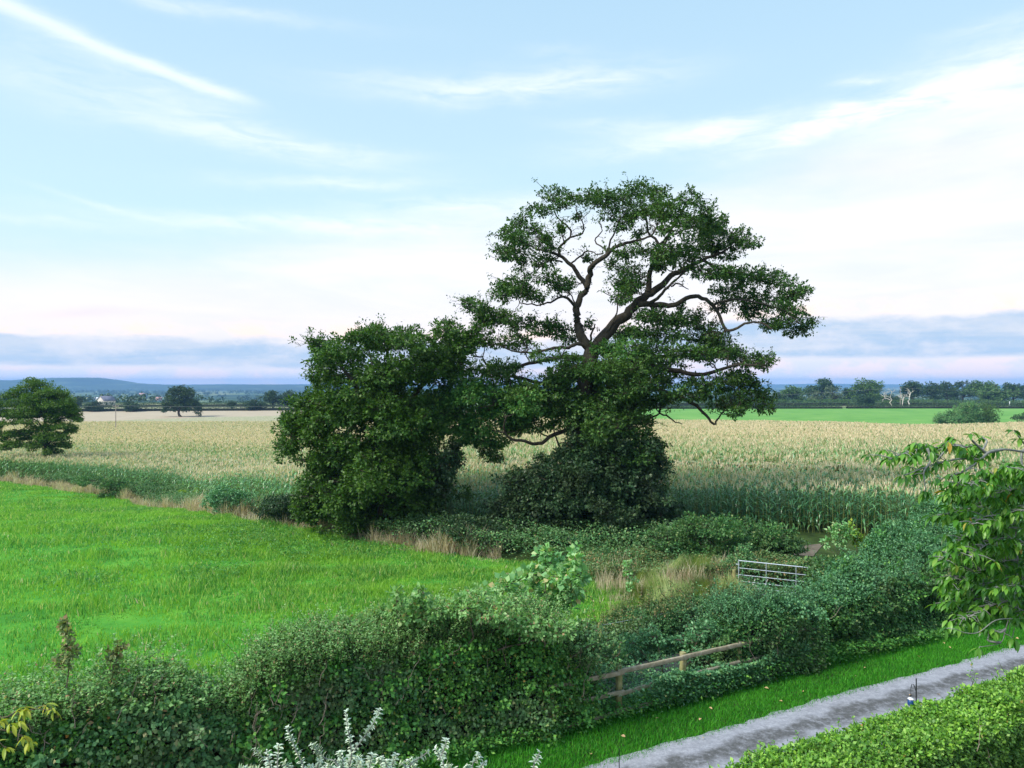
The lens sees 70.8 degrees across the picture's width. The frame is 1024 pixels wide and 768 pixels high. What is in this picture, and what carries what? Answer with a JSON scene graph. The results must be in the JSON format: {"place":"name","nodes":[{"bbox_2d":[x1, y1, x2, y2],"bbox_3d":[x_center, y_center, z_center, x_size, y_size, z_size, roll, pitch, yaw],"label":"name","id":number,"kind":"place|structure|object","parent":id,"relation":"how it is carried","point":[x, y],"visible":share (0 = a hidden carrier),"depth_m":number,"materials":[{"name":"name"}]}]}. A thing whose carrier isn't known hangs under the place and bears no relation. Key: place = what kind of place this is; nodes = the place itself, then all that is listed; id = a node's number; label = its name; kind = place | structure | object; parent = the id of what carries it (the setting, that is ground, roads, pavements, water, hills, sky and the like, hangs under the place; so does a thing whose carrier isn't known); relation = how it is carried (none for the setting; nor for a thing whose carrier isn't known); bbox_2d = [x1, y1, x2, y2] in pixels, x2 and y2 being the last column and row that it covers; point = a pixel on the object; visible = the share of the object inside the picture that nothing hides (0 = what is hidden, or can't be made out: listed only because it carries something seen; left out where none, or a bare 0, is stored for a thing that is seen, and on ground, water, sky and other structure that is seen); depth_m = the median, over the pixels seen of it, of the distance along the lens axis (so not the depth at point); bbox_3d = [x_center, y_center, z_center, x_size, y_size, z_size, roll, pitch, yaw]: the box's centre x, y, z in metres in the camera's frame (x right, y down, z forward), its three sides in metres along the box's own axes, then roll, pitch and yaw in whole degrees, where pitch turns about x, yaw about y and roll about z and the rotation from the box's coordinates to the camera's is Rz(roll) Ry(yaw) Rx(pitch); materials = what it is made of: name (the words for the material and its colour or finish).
{"place":"outdoors","nodes":[
{"label":"outdoors","id":0,"kind":"place"},
{"bbox_2d":[96,396,115,404],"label":"house","id":1,"kind":"structure","parent":0,"point":[107,399],"depth_m":439.10,"materials":[{"name":"stone"}]},
{"bbox_2d":[1,407,293,408],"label":"pale field","id":2,"kind":"structure","parent":0,"point":[153,407],"depth_m":419.45,"materials":[{"name":"beige plant"}]},
{"bbox_2d":[0,410,475,421],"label":"stubble field","id":3,"kind":"structure","parent":0,"point":[107,416],"depth_m":352.82,"materials":[{"name":"beige plant"}]},
{"bbox_2d":[0,378,571,390],"bbox_3d":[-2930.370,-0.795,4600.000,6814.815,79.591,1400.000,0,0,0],"label":"hills","id":4,"kind":"structure","parent":0,"point":[89,384],"depth_m":4221.85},
{"bbox_2d":[0,481,649,718],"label":"meadow","id":5,"kind":"structure","parent":0,"point":[125,622],"depth_m":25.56,"materials":[{"name":"green plant"}]},
{"bbox_2d":[622,559,639,605],"bbox_3d":[4.015,6.787,24.503,0.666,1.678,0.522,0,0,-26],"label":"willowherb","id":6,"kind":"object","parent":5,"relation":"on","point":[630,582],"visible":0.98,"depth_m":24.43,"materials":[{"name":"green plant"}]},
{"bbox_2d":[0,388,1023,767],"bbox_3d":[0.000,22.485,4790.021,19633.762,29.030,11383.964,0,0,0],"label":"ground","id":7,"kind":"structure","parent":0,"point":[810,538],"depth_m":34.60,"materials":[{"name":"green plant"}]},
{"bbox_2d":[0,703,61,759],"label":"golden shrub","id":8,"kind":"object","parent":7,"relation":"on","point":[25,712],"visible":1,"depth_m":4.99,"materials":[{"name":"yellow plant"}]},
{"bbox_2d":[0,454,70,478],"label":"hawthorn bush","id":9,"kind":"object","parent":7,"relation":"on","point":[19,466],"visible":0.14,"depth_m":84.84,"materials":[{"name":"green plant"}]},
{"bbox_2d":[0,376,84,456],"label":"tree","id":10,"kind":"object","parent":7,"relation":"on","point":[29,408],"visible":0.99,"depth_m":86.65,"materials":[{"name":"green plant"}]},
{"bbox_2d":[73,395,83,406],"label":"tree","id":11,"kind":"object","parent":7,"relation":"on","point":[79,400],"visible":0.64,"depth_m":384.51,"materials":[{"name":"green plant"}]},
{"bbox_2d":[82,401,103,411],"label":"tree","id":12,"kind":"object","parent":7,"relation":"on","point":[95,406],"visible":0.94,"depth_m":378.15,"materials":[{"name":"green plant"}]},
{"bbox_2d":[68,473,182,498],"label":"hawthorn bush","id":13,"kind":"object","parent":7,"relation":"on","point":[119,483],"visible":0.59,"depth_m":68.01,"materials":[{"name":"green plant"}]},
{"bbox_2d":[119,400,145,411],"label":"tree","id":14,"kind":"object","parent":7,"relation":"on","point":[130,406],"visible":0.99,"depth_m":377.15,"materials":[{"name":"green plant"}]},
{"bbox_2d":[0,626,271,767],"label":"field hedge","id":15,"kind":"object","parent":7,"relation":"on","point":[178,717],"visible":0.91,"depth_m":12.89,"materials":[{"name":"green plant"}]},
{"bbox_2d":[46,612,82,687],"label":"maple shoot","id":16,"kind":"object","parent":15,"relation":"on","point":[66,630],"visible":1,"depth_m":12.57,"materials":[{"name":"green plant"}]},
{"bbox_2d":[101,639,129,685],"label":"maple shoot","id":17,"kind":"object","parent":15,"relation":"on","point":[112,654],"visible":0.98,"depth_m":12.94,"materials":[{"name":"green plant"}]},
{"bbox_2d":[1,404,301,411],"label":"hedge","id":18,"kind":"object","parent":7,"relation":"on","point":[219,408],"visible":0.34,"depth_m":388.44,"materials":[{"name":"green plant"}]},
{"bbox_2d":[14,399,290,406],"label":"hedge","id":19,"kind":"object","parent":7,"relation":"on","point":[153,405],"visible":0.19,"depth_m":427.09,"materials":[{"name":"green plant"}]},
{"bbox_2d":[160,384,202,416],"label":"lone oak","id":20,"kind":"object","parent":7,"relation":"on","point":[183,400],"visible":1,"depth_m":332.12,"materials":[{"name":"green plant"}]},
{"bbox_2d":[198,484,264,514],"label":"bramble bush","id":21,"kind":"object","parent":7,"relation":"on","point":[221,493],"visible":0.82,"depth_m":44.91,"materials":[{"name":"green plant"}]},
{"bbox_2d":[0,468,501,561],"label":"dry grass","id":22,"kind":"structure","parent":7,"relation":"on","point":[188,505],"depth_m":43.46,"materials":[{"name":"beige plant"}]},
{"bbox_2d":[242,398,267,410],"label":"tree","id":23,"kind":"object","parent":7,"relation":"on","point":[252,402],"visible":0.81,"depth_m":388.89,"materials":[{"name":"green plant"}]},
{"bbox_2d":[257,390,285,407],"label":"tree","id":24,"kind":"object","parent":7,"relation":"on","point":[271,397],"visible":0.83,"depth_m":397.89,"materials":[{"name":"green plant"}]},
{"bbox_2d":[276,389,298,406],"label":"tree","id":25,"kind":"object","parent":7,"relation":"on","point":[286,393],"visible":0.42,"depth_m":399.06,"materials":[{"name":"green plant"}]},
{"bbox_2d":[250,492,327,524],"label":"hawthorn bush","id":26,"kind":"object","parent":7,"relation":"on","point":[279,504],"visible":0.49,"depth_m":40.61,"materials":[{"name":"green plant"}]},
{"bbox_2d":[0,470,694,562],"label":"undergrowth","id":27,"kind":"object","parent":7,"relation":"on","point":[407,523],"visible":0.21,"depth_m":34.58,"materials":[{"name":"green plant"}]},
{"bbox_2d":[269,313,494,538],"bbox_3d":[-7.012,2.249,37.861,12.373,12.139,9.150,0,0,0],"label":"oak tree","id":28,"kind":"object","parent":7,"relation":"on","point":[355,474],"visible":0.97,"depth_m":36.38,"materials":[{"name":"green plant"}]},
{"bbox_2d":[238,707,542,767],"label":"silver pear","id":29,"kind":"object","parent":7,"relation":"on","point":[369,762],"visible":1,"depth_m":5.50,"materials":[{"name":"grey plant"}]},
{"bbox_2d":[215,574,621,767],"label":"field hedge","id":30,"kind":"object","parent":7,"relation":"on","point":[415,685],"visible":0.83,"depth_m":15.14,"materials":[{"name":"green plant"}]},
{"bbox_2d":[384,584,412,639],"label":"maple shoot","id":31,"kind":"object","parent":30,"relation":"on","point":[399,604],"visible":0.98,"depth_m":15.13,"materials":[{"name":"green plant"}]},
{"bbox_2d":[408,582,430,630],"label":"maple shoot","id":32,"kind":"object","parent":30,"relation":"on","point":[417,593],"visible":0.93,"depth_m":15.31,"materials":[{"name":"green plant"}]},
{"bbox_2d":[338,582,578,662],"bbox_3d":[-1.288,5.254,15.862,5.527,1.801,2.485,0,0,0],"label":"dogwood bush","id":33,"kind":"object","parent":30,"relation":"on","point":[532,626],"visible":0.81,"depth_m":15.51,"materials":[{"name":"green plant"}]},
{"bbox_2d":[411,508,528,549],"bbox_3d":[-2.083,7.041,34.346,5.864,1.993,3.197,0,0,0],"label":"bramble bush","id":34,"kind":"object","parent":7,"relation":"on","point":[480,523],"visible":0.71,"depth_m":34.31,"materials":[{"name":"green plant"}]},
{"bbox_2d":[0,389,1018,402],"bbox_3d":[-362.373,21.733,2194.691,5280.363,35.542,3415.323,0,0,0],"label":"distant woods","id":35,"kind":"object","parent":7,"relation":"on","point":[145,397],"visible":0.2,"depth_m":1578.41,"materials":[{"name":"green plant"}]},
{"bbox_2d":[0,416,1023,527],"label":"corn","id":36,"kind":"object","parent":7,"relation":"on","point":[234,452],"visible":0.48,"depth_m":71.99,"materials":[{"name":"beige plant"}]},
{"bbox_2d":[456,540,591,617],"bbox_3d":[0.284,5.886,18.222,3.491,3.706,1.849,0,0,0],"label":"sycamore sapling","id":37,"kind":"object","parent":7,"relation":"on","point":[557,583],"visible":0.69,"depth_m":18.12,"materials":[{"name":"green plant"}]},
{"bbox_2d":[479,426,687,547],"bbox_3d":[3.711,5.485,37.386,10.110,6.876,6.981,0,0,27],"label":"holly bush","id":38,"kind":"object","parent":7,"relation":"on","point":[622,494],"visible":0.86,"depth_m":35.92,"materials":[{"name":"green plant"}]},
{"bbox_2d":[561,615,628,693],"bbox_3d":[1.806,6.524,16.956,1.885,2.086,1.460,0,0,0],"label":"bramble bush","id":39,"kind":"object","parent":7,"relation":"on","point":[598,646],"visible":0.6,"depth_m":16.71,"materials":[{"name":"green plant"}]},
{"bbox_2d":[403,171,824,493],"bbox_3d":[5.250,-1.263,38.702,23.237,20.395,8.304,0,0,0],"label":"oak tree","id":40,"kind":"object","parent":7,"relation":"on","point":[590,402],"visible":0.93,"depth_m":37.75,"materials":[{"name":"green plant"}]},
{"bbox_2d":[591,629,687,668],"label":"ditch plants","id":41,"kind":"object","parent":7,"relation":"on","point":[652,649],"visible":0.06,"depth_m":21.40,"materials":[{"name":"green plant"}]},
{"bbox_2d":[589,641,724,702],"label":"ditch plants","id":42,"kind":"object","parent":7,"relation":"on","point":[629,677],"visible":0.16,"depth_m":18.26,"materials":[{"name":"plant"}]},
{"bbox_2d":[580,570,751,668],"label":"bramble bank","id":43,"kind":"structure","parent":7,"relation":"on","point":[662,606],"depth_m":21.88,"materials":[{"name":"green plant"}]},
{"bbox_2d":[589,547,747,605],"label":"dry grass","id":44,"kind":"structure","parent":7,"relation":"on","point":[615,583],"depth_m":27.86,"materials":[{"name":"beige plant"}]},
{"bbox_2d":[334,599,1019,767],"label":"nettles","id":45,"kind":"object","parent":7,"relation":"on","point":[646,693],"visible":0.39,"depth_m":17.17,"materials":[{"name":"green plant"}]},
{"bbox_2d":[618,617,738,673],"bbox_3d":[4.496,7.335,19.582,3.424,1.927,1.067,0,0,-3],"label":"elder bush","id":46,"kind":"object","parent":7,"relation":"on","point":[704,631],"visible":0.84,"depth_m":19.45,"materials":[{"name":"plant"}]},
{"bbox_2d":[547,626,813,730],"bbox_3d":[4.640,7.480,18.326,8.686,1.443,0.246,0,0,-28],"label":"post and rail fence","id":47,"kind":"object","parent":7,"relation":"on","point":[682,658],"visible":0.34,"depth_m":17.50,"materials":[{"name":"wood"}]},
{"bbox_2d":[598,591,767,659],"bbox_3d":[5.506,7.511,22.403,6.787,1.522,0.147,0,0,-28],"label":"wire fence","id":48,"kind":"object","parent":7,"relation":"on","point":[644,625],"visible":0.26,"depth_m":21.52,"materials":[{"name":"metal"}]},
{"bbox_2d":[559,640,811,729],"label":"ditch plants","id":49,"kind":"object","parent":7,"relation":"on","point":[707,677],"visible":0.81,"depth_m":18.17,"materials":[{"name":"plant"}]},
{"bbox_2d":[609,551,761,620],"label":"long grass","id":50,"kind":"structure","parent":7,"relation":"on","point":[663,582],"depth_m":27.09,"materials":[{"name":"plant"}]},
{"bbox_2d":[577,546,816,584],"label":"weeds","id":51,"kind":"object","parent":7,"relation":"on","point":[595,558],"visible":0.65,"depth_m":29.36,"materials":[{"name":"green plant"}]},
{"bbox_2d":[378,620,1023,767],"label":"verge grass","id":52,"kind":"structure","parent":7,"relation":"on","point":[932,652],"depth_m":17.78,"materials":[{"name":"green plant"}]},
{"bbox_2d":[722,478,728,515],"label":"corn plant","id":53,"kind":"object","parent":7,"relation":"on","point":[725,496],"visible":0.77,"depth_m":40.23,"materials":[{"name":"green plant"}]},
{"bbox_2d":[642,511,810,561],"bbox_3d":[9.653,6.853,32.210,7.348,2.608,4.419,0,0,15],"label":"bramble bush","id":54,"kind":"object","parent":7,"relation":"on","point":[731,532],"visible":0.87,"depth_m":31.62,"materials":[{"name":"green plant"}]},
{"bbox_2d":[720,542,767,581],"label":"bramble bush","id":55,"kind":"object","parent":7,"relation":"on","point":[745,550],"visible":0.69,"depth_m":28.69,"materials":[{"name":"green plant"}]},
{"bbox_2d":[738,481,753,527],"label":"corn plant","id":56,"kind":"object","parent":7,"relation":"on","point":[746,502],"visible":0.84,"depth_m":39.16,"materials":[{"name":"green plant"}]},
{"bbox_2d":[682,565,842,689],"bbox_3d":[6.750,6.938,20.404,4.359,3.808,3.111,0,0,-29],"label":"hawthorn bush","id":57,"kind":"object","parent":7,"relation":"on","point":[746,616],"visible":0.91,"depth_m":19.52,"materials":[{"name":"green plant"}]},
{"bbox_2d":[732,560,812,591],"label":"field gate","id":58,"kind":"structure","parent":7,"relation":"on","point":[734,573],"depth_m":27.17,"materials":[{"name":"metal"}]},
{"bbox_2d":[772,391,789,402],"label":"tree","id":59,"kind":"object","parent":7,"relation":"on","point":[783,396],"visible":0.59,"depth_m":449.48,"materials":[{"name":"green plant"}]},
{"bbox_2d":[777,481,794,526],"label":"corn plant","id":60,"kind":"object","parent":7,"relation":"on","point":[785,485],"visible":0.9,"depth_m":38.97,"materials":[{"name":"green plant"}]},
{"bbox_2d":[784,484,795,529],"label":"corn plant","id":61,"kind":"object","parent":7,"relation":"on","point":[790,507],"visible":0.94,"depth_m":38.89,"materials":[{"name":"green plant"}]},
{"bbox_2d":[779,385,806,402],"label":"tree","id":62,"kind":"object","parent":7,"relation":"on","point":[794,392],"visible":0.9,"depth_m":464.17,"materials":[{"name":"green plant"}]},
{"bbox_2d":[793,486,805,525],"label":"corn plant","id":63,"kind":"object","parent":7,"relation":"on","point":[798,508],"visible":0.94,"depth_m":38.76,"materials":[{"name":"green plant"}]},
{"bbox_2d":[797,486,806,531],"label":"corn plant","id":64,"kind":"object","parent":7,"relation":"on","point":[803,487],"visible":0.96,"depth_m":38.73,"materials":[{"name":"green plant"}]},
{"bbox_2d":[585,645,1023,767],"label":"drive","id":65,"kind":"structure","parent":7,"relation":"on","point":[721,747],"depth_m":17.13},
{"bbox_2d":[805,486,818,532],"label":"corn plant","id":66,"kind":"object","parent":7,"relation":"on","point":[811,518],"visible":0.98,"depth_m":38.56,"materials":[{"name":"green plant"}]},
{"bbox_2d":[806,390,822,402],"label":"tree","id":67,"kind":"object","parent":7,"relation":"on","point":[816,394],"visible":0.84,"depth_m":451.41,"materials":[{"name":"green plant"}]},
{"bbox_2d":[800,378,841,402],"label":"tree","id":68,"kind":"object","parent":7,"relation":"on","point":[822,384],"visible":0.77,"depth_m":503.92,"materials":[{"name":"green plant"}]},
{"bbox_2d":[814,481,830,524],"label":"corn plant","id":69,"kind":"object","parent":7,"relation":"on","point":[823,507],"visible":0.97,"depth_m":38.61,"materials":[{"name":"green plant"}]},
{"bbox_2d":[821,385,845,402],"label":"tree","id":70,"kind":"object","parent":7,"relation":"on","point":[835,396],"visible":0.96,"depth_m":450.79,"materials":[{"name":"green plant"}]},
{"bbox_2d":[819,521,857,555],"bbox_3d":[13.136,6.408,28.970,1.709,1.808,1.016,0,0,0],"label":"elder sapling","id":71,"kind":"object","parent":7,"relation":"on","point":[841,528],"visible":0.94,"depth_m":28.91,"materials":[{"name":"green plant"}]},
{"bbox_2d":[658,398,1023,405],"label":"hedge","id":72,"kind":"object","parent":7,"relation":"on","point":[843,403],"visible":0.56,"depth_m":430.11,"materials":[{"name":"green plant"}]},
{"bbox_2d":[796,550,891,584],"bbox_3d":[11.835,6.703,25.515,3.743,1.941,2.076,0,0,0],"label":"hawthorn bush","id":73,"kind":"object","parent":7,"relation":"on","point":[816,565],"visible":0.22,"depth_m":25.12,"materials":[{"name":"green plant"}]},
{"bbox_2d":[841,387,857,402],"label":"tree","id":74,"kind":"object","parent":7,"relation":"on","point":[846,392],"visible":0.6,"depth_m":506.53,"materials":[{"name":"green plant"}]},
{"bbox_2d":[847,518,863,553],"bbox_3d":[13.854,6.367,28.982,0.811,1.882,0.783,0,0,0],"label":"elder sapling","id":75,"kind":"object","parent":7,"relation":"on","point":[860,538],"visible":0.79,"depth_m":28.97,"materials":[{"name":"green plant"}]},
{"bbox_2d":[856,484,870,533],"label":"corn plant","id":76,"kind":"object","parent":7,"relation":"on","point":[862,487],"visible":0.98,"depth_m":37.72,"materials":[{"name":"green plant"}]},
{"bbox_2d":[851,395,878,405],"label":"bush","id":77,"kind":"object","parent":7,"relation":"on","point":[867,400],"visible":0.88,"depth_m":415.97,"materials":[{"name":"green plant"}]},
{"bbox_2d":[708,688,1023,767],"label":"clipped hedge","id":78,"kind":"object","parent":7,"relation":"on","point":[933,735],"visible":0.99,"depth_m":13.30,"materials":[{"name":"green plant"}]},
{"bbox_2d":[847,377,885,399],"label":"tree","id":79,"kind":"object","parent":7,"relation":"on","point":[867,387],"visible":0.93,"depth_m":464.36,"materials":[{"name":"green plant"}]},
{"bbox_2d":[861,482,875,535],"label":"corn plant","id":80,"kind":"object","parent":7,"relation":"on","point":[868,509],"visible":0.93,"depth_m":38.00,"materials":[{"name":"green plant"}]},
{"bbox_2d":[876,482,899,518],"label":"corn plant","id":81,"kind":"object","parent":7,"relation":"on","point":[887,497],"visible":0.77,"depth_m":37.66,"materials":[{"name":"green plant"}]},
{"bbox_2d":[878,394,898,402],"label":"tree","id":82,"kind":"object","parent":7,"relation":"on","point":[888,398],"visible":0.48,"depth_m":482.71,"materials":[{"name":"green plant"}]},
{"bbox_2d":[762,491,1023,660],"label":"field hedge","id":83,"kind":"object","parent":7,"relation":"on","point":[871,593],"visible":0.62,"depth_m":22.28,"materials":[{"name":"green plant"}]},
{"bbox_2d":[899,380,924,401],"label":"tree","id":84,"kind":"object","parent":7,"relation":"on","point":[917,386],"visible":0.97,"depth_m":481.58,"materials":[{"name":"green plant"}]},
{"bbox_2d":[919,381,944,399],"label":"tree","id":85,"kind":"object","parent":7,"relation":"on","point":[933,391],"visible":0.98,"depth_m":465.39,"materials":[{"name":"green plant"}]},
{"bbox_2d":[860,429,1023,658],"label":"cherry tree","id":86,"kind":"object","parent":7,"relation":"on","point":[1000,487],"visible":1,"depth_m":5.04,"materials":[{"name":"green plant"}]},
{"bbox_2d":[940,381,961,400],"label":"tree","id":87,"kind":"object","parent":7,"relation":"on","point":[946,393],"visible":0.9,"depth_m":482.24,"materials":[{"name":"green plant"}]},
{"bbox_2d":[948,379,974,400],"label":"tree","id":88,"kind":"object","parent":7,"relation":"on","point":[959,384],"visible":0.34,"depth_m":507.71,"materials":[{"name":"green plant"}]},
{"bbox_2d":[962,380,999,396],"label":"tree","id":89,"kind":"object","parent":7,"relation":"on","point":[973,390],"visible":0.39,"depth_m":485.62,"materials":[{"name":"green plant"}]},
{"bbox_2d":[950,660,1023,767],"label":"clipped hedge","id":90,"kind":"object","parent":7,"relation":"on","point":[1009,690],"visible":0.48,"depth_m":15.07,"materials":[{"name":"green plant"}]},
{"bbox_2d":[971,383,1021,402],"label":"tree","id":91,"kind":"object","parent":7,"relation":"on","point":[990,393],"visible":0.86,"depth_m":447.98,"materials":[{"name":"green plant"}]},
{"bbox_2d":[1002,382,1023,402],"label":"tree","id":92,"kind":"object","parent":7,"relation":"on","point":[1006,386],"visible":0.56,"depth_m":482.47,"materials":[{"name":"green plant"}]},
{"bbox_2d":[0,0,1023,384],"label":"sky","id":93,"kind":"structure","parent":0,"point":[189,188],"materials":[{"name":"blue"}]},
{"bbox_2d":[186,384,1022,387],"bbox_3d":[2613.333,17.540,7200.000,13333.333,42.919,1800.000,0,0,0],"label":"distant hills","id":94,"kind":"structure","parent":0,"point":[842,385],"depth_m":6837.78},
{"bbox_2d":[505,408,1023,424],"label":"green field","id":95,"kind":"structure","parent":0,"point":[913,416],"depth_m":294.40,"materials":[{"name":"green plant"}]},
{"bbox_2d":[651,404,842,408],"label":"hedge","id":96,"kind":"object","parent":95,"relation":"on","point":[837,406],"visible":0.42,"depth_m":375.69,"materials":[{"name":"green plant"}]},
{"bbox_2d":[846,403,1023,408],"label":"hedge","id":97,"kind":"object","parent":95,"relation":"on","point":[900,406],"visible":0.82,"depth_m":379.26,"materials":[{"name":"green plant"}]},
{"bbox_2d":[932,412,954,423],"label":"field bush","id":98,"kind":"object","parent":95,"relation":"on","point":[940,416],"visible":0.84,"depth_m":230.72,"materials":[{"name":"green plant"}]},
{"bbox_2d":[941,401,986,423],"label":"field bush","id":99,"kind":"object","parent":95,"relation":"on","point":[965,408],"visible":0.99,"depth_m":226.49,"materials":[{"name":"green plant"}]},
{"bbox_2d":[973,402,1003,422],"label":"field bush","id":100,"kind":"object","parent":95,"relation":"on","point":[989,415],"visible":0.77,"depth_m":227.40,"materials":[{"name":"green plant"}]},
{"bbox_2d":[1010,412,1023,421],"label":"field bush","id":101,"kind":"object","parent":95,"relation":"on","point":[1020,416],"visible":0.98,"depth_m":245.23,"materials":[{"name":"green plant"}]},
{"bbox_2d":[794,543,822,555],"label":"dirt path","id":102,"kind":"structure","parent":0,"point":[814,547],"depth_m":34.67,"materials":[{"name":"beige soil"}]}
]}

